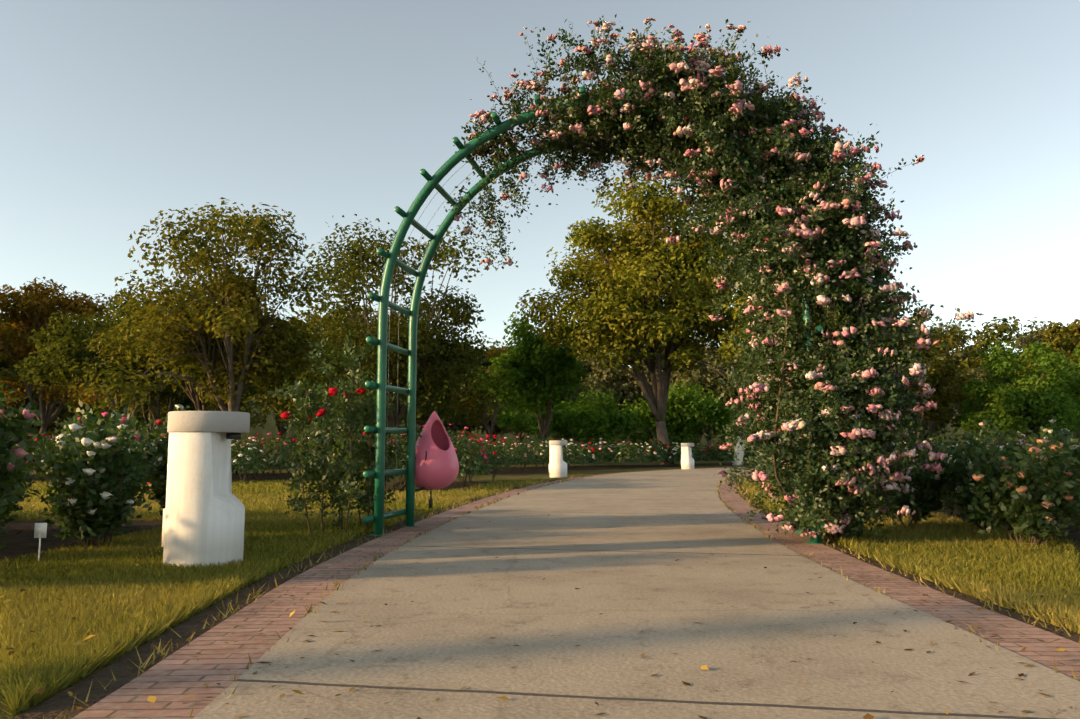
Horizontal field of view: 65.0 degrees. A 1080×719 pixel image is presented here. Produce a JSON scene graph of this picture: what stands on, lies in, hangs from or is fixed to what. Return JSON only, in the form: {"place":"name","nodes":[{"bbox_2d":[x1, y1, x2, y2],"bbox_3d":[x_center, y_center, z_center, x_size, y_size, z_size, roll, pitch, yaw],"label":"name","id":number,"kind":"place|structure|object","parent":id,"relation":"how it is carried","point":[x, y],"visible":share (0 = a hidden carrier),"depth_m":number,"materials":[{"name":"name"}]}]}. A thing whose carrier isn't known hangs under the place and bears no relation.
{"place":"outdoors","nodes":[
{"label":"outdoors","id":0,"kind":"place"},
{"bbox_2d":[14,468,697,718],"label":"path soil","id":1,"kind":"structure","parent":0,"point":[55,706],"depth_m":3.00,"materials":[{"name":"brown soil"}]},
{"bbox_2d":[0,455,1079,718],"bbox_3d":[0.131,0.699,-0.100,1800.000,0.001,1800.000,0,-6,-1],"label":"soil bed","id":2,"kind":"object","parent":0,"point":[486,479],"depth_m":20.05,"materials":[{"name":"brown soil"}]},
{"bbox_2d":[34,523,46,560],"bbox_3d":[-3.046,1.127,5.160,0.070,0.260,0.010,0,-6,-1],"label":"plant label","id":3,"kind":"object","parent":2,"relation":"on","point":[40,530],"visible":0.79,"depth_m":5.16,"materials":[{"name":"white plastic"}]},
{"bbox_2d":[0,316,94,412],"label":"tree","id":4,"kind":"object","parent":2,"relation":"on","point":[12,373],"visible":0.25,"depth_m":60.58,"materials":[{"name":"green plant"}]},
{"bbox_2d":[0,375,97,424],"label":"tree","id":5,"kind":"object","parent":2,"relation":"on","point":[23,404],"depth_m":82.16,"materials":[{"name":"green plant"}]},
{"bbox_2d":[16,312,101,436],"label":"tree","id":6,"kind":"object","parent":2,"relation":"on","point":[52,426],"visible":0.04,"depth_m":84.49,"materials":[{"name":"green plant"}]},
{"bbox_2d":[0,277,121,437],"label":"tree","id":7,"kind":"object","parent":2,"relation":"on","point":[35,306],"visible":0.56,"depth_m":44.35,"materials":[{"name":"green plant"}]},
{"bbox_2d":[0,519,162,561],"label":"rose bed soil","id":8,"kind":"structure","parent":2,"relation":"on","point":[24,541],"depth_m":6.78,"materials":[{"name":"brown soil"}]},
{"bbox_2d":[0,381,189,548],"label":"rose leaves","id":9,"kind":"object","parent":8,"relation":"on","point":[94,477],"visible":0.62,"depth_m":5.82,"materials":[{"name":"green plant"}]},
{"bbox_2d":[14,289,201,429],"bbox_3d":[-18.814,0.995,37.952,7.422,7.848,7.714,2,-6,-15],"label":"tree","id":10,"kind":"object","parent":2,"relation":"on","point":[64,350],"visible":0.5,"depth_m":35.91,"materials":[{"name":"green plant"}]},
{"bbox_2d":[89,395,163,435],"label":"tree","id":11,"kind":"object","parent":2,"relation":"on","point":[103,423],"visible":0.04,"depth_m":96.97,"materials":[{"name":"green plant"}]},
{"bbox_2d":[69,385,184,441],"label":"shrub","id":12,"kind":"object","parent":2,"relation":"on","point":[146,412],"visible":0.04,"depth_m":81.63,"materials":[{"name":"green plant"}]},
{"bbox_2d":[98,314,214,432],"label":"tree","id":13,"kind":"object","parent":2,"relation":"on","point":[179,401],"visible":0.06,"depth_m":70.72,"materials":[{"name":"green plant"}]},
{"bbox_2d":[27,473,304,481],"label":"rose bed soil","id":14,"kind":"structure","parent":2,"relation":"on","point":[251,476],"depth_m":22.08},
{"bbox_2d":[25,431,339,482],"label":"rose bushes","id":15,"kind":"object","parent":14,"relation":"on","point":[245,457],"visible":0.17,"depth_m":18.85,"materials":[{"name":"green plant"}]},
{"bbox_2d":[150,346,236,410],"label":"tree","id":16,"kind":"object","parent":2,"relation":"on","point":[169,388],"visible":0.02,"depth_m":62.83,"materials":[{"name":"green plant"}]},
{"bbox_2d":[162,411,249,567],"bbox_3d":[-2.063,0.810,5.227,0.489,0.965,0.476,0,-6,-1],"label":"bollard","id":17,"kind":"object","parent":2,"relation":"on","point":[203,516],"visible":0.96,"depth_m":5.04,"materials":[{"name":"concrete"}]},
{"bbox_2d":[68,197,349,441],"bbox_3d":[-12.024,-0.809,30.119,9.679,9.781,10.089,0,-6,-1],"label":"tree","id":18,"kind":"object","parent":2,"relation":"on","point":[206,346],"visible":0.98,"depth_m":29.54,"materials":[{"name":"green plant"}]},
{"bbox_2d":[133,299,320,410],"bbox_3d":[-19.819,1.017,51.215,12.934,10.604,8.679,0,-6,-1],"label":"tree","id":19,"kind":"object","parent":2,"relation":"on","point":[194,396],"visible":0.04,"depth_m":50.80,"materials":[{"name":"green plant"}]},
{"bbox_2d":[206,390,277,428],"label":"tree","id":20,"kind":"object","parent":2,"relation":"on","point":[251,403],"depth_m":78.88,"materials":[{"name":"green plant"}]},
{"bbox_2d":[259,319,312,438],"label":"tree","id":21,"kind":"object","parent":2,"relation":"on","point":[282,430],"depth_m":88.94,"materials":[{"name":"green plant"}]},
{"bbox_2d":[255,396,356,437],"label":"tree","id":22,"kind":"object","parent":2,"relation":"on","point":[294,417],"depth_m":93.08,"materials":[{"name":"green plant"}]},
{"bbox_2d":[242,303,375,443],"bbox_3d":[-15.706,1.541,59.251,10.140,11.260,10.545,0,-6,-1],"label":"tree","id":23,"kind":"object","parent":2,"relation":"on","point":[316,314],"visible":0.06,"depth_m":58.75,"materials":[{"name":"green plant"}]},
{"bbox_2d":[267,331,422,532],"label":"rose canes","id":24,"kind":"object","parent":2,"relation":"on","point":[349,436],"visible":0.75,"depth_m":7.16,"materials":[{"name":"green wood"}]},
{"bbox_2d":[239,214,496,436],"bbox_3d":[-7.888,-0.841,40.398,12.751,12.016,12.095,4,-7,-35],"label":"tree","id":25,"kind":"object","parent":2,"relation":"on","point":[431,337],"visible":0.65,"depth_m":39.02,"materials":[{"name":"green plant"}]},
{"bbox_2d":[71,467,731,718],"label":"brick path","id":26,"kind":"structure","parent":2,"relation":"on","point":[171,681],"depth_m":3.07,"materials":[{"name":"red brick"}]},
{"bbox_2d":[386,368,467,434],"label":"tree","id":27,"kind":"object","parent":2,"relation":"on","point":[423,417],"visible":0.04,"depth_m":65.96,"materials":[{"name":"green plant"}]},
{"bbox_2d":[384,482,489,489],"bbox_3d":[-2.131,2.482,16.744,1.948,0.001,3.828,0,-6,4],"label":"grass strip","id":28,"kind":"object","parent":2,"relation":"on","point":[455,485],"depth_m":16.56,"materials":[{"name":"green plant"}]},
{"bbox_2d":[333,423,513,490],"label":"rose bushes","id":29,"kind":"object","parent":28,"relation":"on","point":[466,451],"visible":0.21,"depth_m":14.93,"materials":[{"name":"green plant"}]},
{"bbox_2d":[398,344,502,439],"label":"tree","id":30,"kind":"object","parent":2,"relation":"on","point":[457,426],"visible":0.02,"depth_m":86.82,"materials":[{"name":"green plant"}]},
{"bbox_2d":[446,338,515,441],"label":"tree","id":31,"kind":"object","parent":2,"relation":"on","point":[487,365],"visible":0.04,"depth_m":90.79,"materials":[{"name":"green plant"}]},
{"bbox_2d":[453,347,511,443],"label":"tree","id":32,"kind":"object","parent":2,"relation":"on","point":[494,353],"visible":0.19,"depth_m":61.84,"materials":[{"name":"green plant"}]},
{"bbox_2d":[463,310,589,442],"bbox_3d":[-0.348,1.457,46.791,6.620,8.795,6.328,-3,-7,25],"label":"tree","id":33,"kind":"object","parent":2,"relation":"on","point":[536,367],"visible":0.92,"depth_m":45.45,"materials":[{"name":"green plant"}]},
{"bbox_2d":[479,346,576,442],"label":"tree","id":34,"kind":"object","parent":2,"relation":"on","point":[518,434],"visible":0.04,"depth_m":83.04,"materials":[{"name":"green plant"}]},
{"bbox_2d":[29,360,1035,451],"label":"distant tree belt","id":35,"kind":"object","parent":2,"relation":"on","point":[269,425],"visible":0.02,"depth_m":147.58,"materials":[{"name":"plant"}]},
{"bbox_2d":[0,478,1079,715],"bbox_3d":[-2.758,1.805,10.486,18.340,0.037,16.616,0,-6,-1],"label":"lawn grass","id":36,"kind":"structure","parent":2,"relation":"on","point":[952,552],"depth_m":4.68,"materials":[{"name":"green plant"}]},
{"bbox_2d":[549,440,567,477],"bbox_3d":[0.466,2.563,21.740,0.488,0.965,0.476,0,-6,-1],"label":"bollard","id":37,"kind":"object","parent":2,"relation":"on","point":[557,466],"visible":0.92,"depth_m":21.55,"materials":[{"name":"concrete"}]},
{"bbox_2d":[496,385,646,447],"bbox_3d":[2.330,4.280,55.262,9.400,4.969,8.218,6,-9,-45],"label":"bush","id":38,"kind":"object","parent":2,"relation":"on","point":[590,422],"visible":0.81,"depth_m":53.54,"materials":[{"name":"green plant"}]},
{"bbox_2d":[551,323,616,439],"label":"tree","id":39,"kind":"object","parent":2,"relation":"on","point":[580,392],"depth_m":95.45,"materials":[{"name":"green plant"}]},
{"bbox_2d":[362,86,828,543],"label":"garden arch","id":40,"kind":"structure","parent":2,"relation":"on","point":[380,429],"depth_m":7.17,"materials":[{"name":"green metal"}]},
{"bbox_2d":[415,411,458,489],"bbox_3d":[-1.002,0.856,8.004,0.478,0.740,0.478,5,-8,-39],"label":"sculpture","id":41,"kind":"object","parent":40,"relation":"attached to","point":[438,468],"visible":0.85,"depth_m":7.84,"materials":[{"name":"pink plastic"}]},
{"bbox_2d":[415,451,432,507],"bbox_3d":[-1.099,1.113,7.856,0.201,0.526,0.215,0,-6,-1],"label":"stand","id":42,"kind":"object","parent":41,"relation":"attached to","point":[430,500],"visible":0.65,"depth_m":7.87,"materials":[{"name":"black metal"}]},
{"bbox_2d":[386,116,816,509],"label":"rose arch wires","id":43,"kind":"object","parent":40,"relation":"attached to","point":[399,314],"visible":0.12,"depth_m":7.61,"materials":[{"name":"green metal"}]},
{"bbox_2d":[459,463,764,474],"bbox_3d":[6.558,4.507,35.812,7.688,0.001,31.689,-6,-8,44],"label":"grass strip","id":44,"kind":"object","parent":2,"relation":"on","point":[528,470],"depth_m":33.12,"materials":[{"name":"green plant"}]},
{"bbox_2d":[512,167,748,463],"bbox_3d":[5.853,-1.896,42.918,11.386,14.646,13.273,-5,-8,39],"label":"tree","id":45,"kind":"object","parent":44,"relation":"on","point":[627,304],"visible":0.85,"depth_m":39.91,"materials":[{"name":"green plant"}]},
{"bbox_2d":[386,436,907,474],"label":"rose bushes","id":46,"kind":"object","parent":44,"relation":"on","point":[529,454],"visible":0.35,"depth_m":31.70,"materials":[{"name":"green plant"}]},
{"bbox_2d":[668,276,765,464],"bbox_3d":[9.157,0.333,38.594,6.500,9.301,7.248,0,-6,-1],"label":"tree","id":47,"kind":"object","parent":44,"relation":"on","point":[687,353],"visible":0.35,"depth_m":39.08,"materials":[{"name":"green plant"}]},
{"bbox_2d":[553,317,674,446],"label":"tree","id":48,"kind":"object","parent":2,"relation":"on","point":[599,375],"visible":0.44,"depth_m":86.24,"materials":[{"name":"green plant"}]},
{"bbox_2d":[608,377,647,441],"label":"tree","id":49,"kind":"object","parent":2,"relation":"on","point":[636,398],"visible":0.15,"depth_m":96.64,"materials":[{"name":"green plant"}]},
{"bbox_2d":[192,467,1079,718],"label":"concrete path","id":50,"kind":"structure","parent":2,"relation":"on","point":[745,642],"depth_m":3.16,"materials":[{"name":"beige concrete"}]},
{"bbox_2d":[0,491,1079,718],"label":"fallen leaves","id":51,"kind":"object","parent":50,"relation":"on","point":[153,699],"visible":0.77,"depth_m":2.81,"materials":[{"name":"yellow plant"}]},
{"bbox_2d":[15,473,1079,718],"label":"path edge weeds","id":52,"kind":"object","parent":50,"relation":"on","point":[255,597],"visible":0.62,"depth_m":4.57,"materials":[{"name":"green plant"}]},
{"bbox_2d":[123,493,1075,718],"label":"path debris","id":53,"kind":"object","parent":50,"relation":"on","point":[437,699],"visible":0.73,"depth_m":2.75,"materials":[{"name":"brown plant"}]},
{"bbox_2d":[681,443,693,468],"bbox_3d":[5.248,3.452,30.109,0.476,0.965,0.476,0,-6,-1],"label":"bollard","id":54,"kind":"object","parent":50,"relation":"on","point":[687,460],"visible":0.94,"depth_m":29.93,"materials":[{"name":"concrete"}]},
{"bbox_2d":[616,380,740,449],"bbox_3d":[9.092,4.323,57.684,8.118,5.396,9.992,5,-8,-38],"label":"bush","id":55,"kind":"object","parent":2,"relation":"on","point":[687,412],"visible":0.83,"depth_m":55.36,"materials":[{"name":"green plant"}]},
{"bbox_2d":[651,351,731,447],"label":"tree","id":56,"kind":"object","parent":2,"relation":"on","point":[699,436],"visible":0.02,"depth_m":87.27,"materials":[{"name":"green plant"}]},
{"bbox_2d":[652,330,749,444],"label":"tree","id":57,"kind":"object","parent":2,"relation":"on","point":[709,354],"depth_m":90.45,"materials":[{"name":"green plant"}]},
{"bbox_2d":[669,340,750,451],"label":"tree","id":58,"kind":"object","parent":2,"relation":"on","point":[705,377],"visible":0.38,"depth_m":66.88,"materials":[{"name":"green plant"}]},
{"bbox_2d":[444,14,983,542],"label":"arch rose canes","id":59,"kind":"object","parent":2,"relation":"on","point":[828,232],"visible":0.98,"depth_m":6.50,"materials":[{"name":"green plant"}]},
{"bbox_2d":[719,471,1079,680],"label":"brick edging","id":60,"kind":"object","parent":2,"relation":"on","point":[955,611],"visible":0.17,"depth_m":3.87,"materials":[{"name":"red brick"}]},
{"bbox_2d":[876,321,933,442],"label":"tree","id":61,"kind":"object","parent":2,"relation":"on","point":[926,354],"depth_m":60.14,"materials":[{"name":"green plant"}]},
{"bbox_2d":[871,295,966,402],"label":"tree","id":62,"kind":"object","parent":2,"relation":"on","point":[943,339],"visible":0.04,"depth_m":57.13,"materials":[{"name":"green plant"}]},
{"bbox_2d":[907,330,978,442],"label":"tree","id":63,"kind":"object","parent":2,"relation":"on","point":[942,374],"visible":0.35,"depth_m":64.45,"materials":[{"name":"green plant"}]},
{"bbox_2d":[916,325,973,439],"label":"tree","id":64,"kind":"object","parent":2,"relation":"on","point":[958,358],"visible":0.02,"depth_m":88.24,"materials":[{"name":"green plant"}]},
{"bbox_2d":[903,307,990,444],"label":"tree","id":65,"kind":"object","parent":2,"relation":"on","point":[955,415],"visible":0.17,"depth_m":76.52,"materials":[{"name":"green plant"}]},
{"bbox_2d":[959,338,1021,437],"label":"tree","id":66,"kind":"object","parent":2,"relation":"on","point":[962,350],"visible":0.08,"depth_m":97.18,"materials":[{"name":"green plant"}]},
{"bbox_2d":[902,496,1079,541],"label":"rose bed soil","id":67,"kind":"structure","parent":2,"relation":"on","point":[1075,535],"depth_m":8.17,"materials":[{"name":"brown soil"}]},
{"bbox_2d":[772,410,1079,546],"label":"rose leaves","id":68,"kind":"object","parent":67,"relation":"on","point":[1027,490],"visible":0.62,"depth_m":6.26,"materials":[{"name":"green plant"}]},
{"bbox_2d":[951,316,1052,441],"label":"tree","id":69,"kind":"object","parent":2,"relation":"on","point":[1003,328],"visible":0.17,"depth_m":85.74,"materials":[{"name":"green plant"}]},
{"bbox_2d":[982,333,1031,439],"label":"tree","id":70,"kind":"object","parent":2,"relation":"on","point":[1015,337],"visible":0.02,"depth_m":105.64,"materials":[{"name":"green plant"}]},
{"bbox_2d":[955,339,1079,447],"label":"bush","id":71,"kind":"object","parent":2,"relation":"on","point":[1005,403],"visible":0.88,"depth_m":55.68,"materials":[{"name":"green plant"}]},
{"bbox_2d":[1007,317,1071,379],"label":"tree","id":72,"kind":"object","parent":2,"relation":"on","point":[1034,336],"visible":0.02,"depth_m":90.68,"materials":[{"name":"green plant"}]},
{"bbox_2d":[1012,322,1079,441],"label":"tree","id":73,"kind":"object","parent":2,"relation":"on","point":[1055,333],"visible":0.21,"depth_m":72.42,"materials":[{"name":"green plant"}]},
{"bbox_2d":[1018,319,1079,443],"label":"tree","id":74,"kind":"object","parent":2,"relation":"on","point":[1073,328],"visible":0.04,"depth_m":84.88,"materials":[{"name":"green plant"}]},
{"bbox_2d":[1037,345,1079,434],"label":"tree","id":75,"kind":"object","parent":2,"relation":"on","point":[1073,385],"visible":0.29,"depth_m":59.70,"materials":[{"name":"green plant"}]},
{"label":"rose bed soil","id":76,"kind":"structure","parent":2,"relation":"on","visible":0},
{"bbox_2d":[31,437,304,450],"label":"rose bushes","id":77,"kind":"object","parent":76,"relation":"on","point":[236,441],"visible":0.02,"depth_m":35.05,"materials":[{"name":"green plant"}]},
{"bbox_2d":[0,0,1079,366],"label":"sky","id":78,"kind":"structure","parent":0,"point":[115,114],"materials":[{"name":"blue"}]},
{"bbox_2d":[737,474,1079,642],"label":"path soil","id":79,"kind":"structure","parent":0,"point":[1075,637],"depth_m":4.03,"materials":[{"name":"brown soil"}]}
]}

